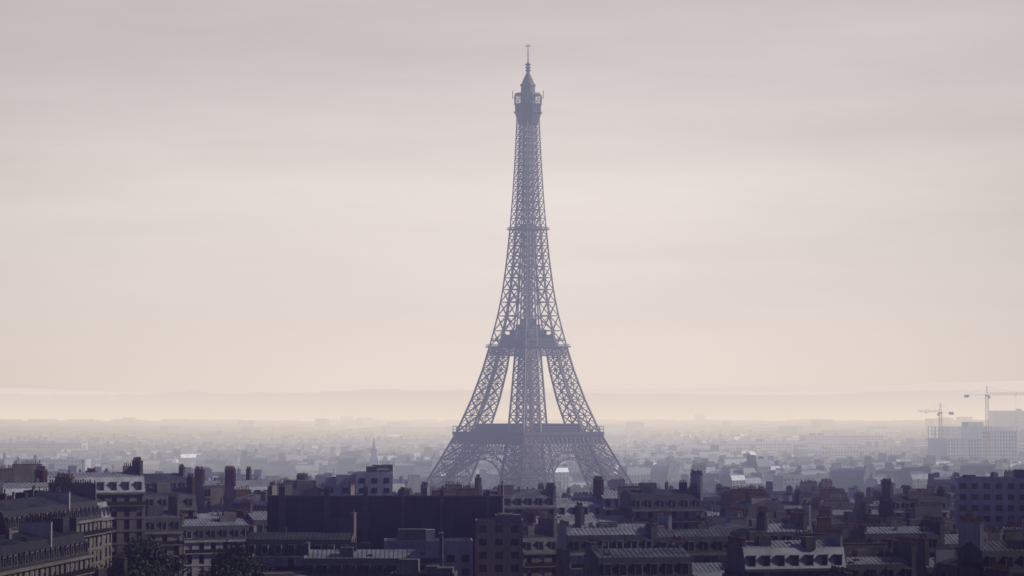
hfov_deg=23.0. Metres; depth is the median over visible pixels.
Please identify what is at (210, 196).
sky
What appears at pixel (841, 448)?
buildings
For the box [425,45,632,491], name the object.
eiffel tower
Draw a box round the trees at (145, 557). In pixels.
[91,531,879,575]
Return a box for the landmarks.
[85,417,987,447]
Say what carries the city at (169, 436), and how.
on the ground
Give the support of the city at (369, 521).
on the ground
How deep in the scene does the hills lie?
9789.67 m
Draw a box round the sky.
[0,0,1023,392]
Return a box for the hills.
[0,381,1023,421]
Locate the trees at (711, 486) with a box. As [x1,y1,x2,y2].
[91,452,926,497]
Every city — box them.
[0,415,987,466]
[0,457,1023,575]
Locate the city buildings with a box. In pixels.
[0,445,1023,500]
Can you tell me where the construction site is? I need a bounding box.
[918,386,1023,462]
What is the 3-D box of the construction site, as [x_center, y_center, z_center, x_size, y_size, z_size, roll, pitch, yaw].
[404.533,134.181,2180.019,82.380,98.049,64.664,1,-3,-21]
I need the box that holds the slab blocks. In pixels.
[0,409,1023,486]

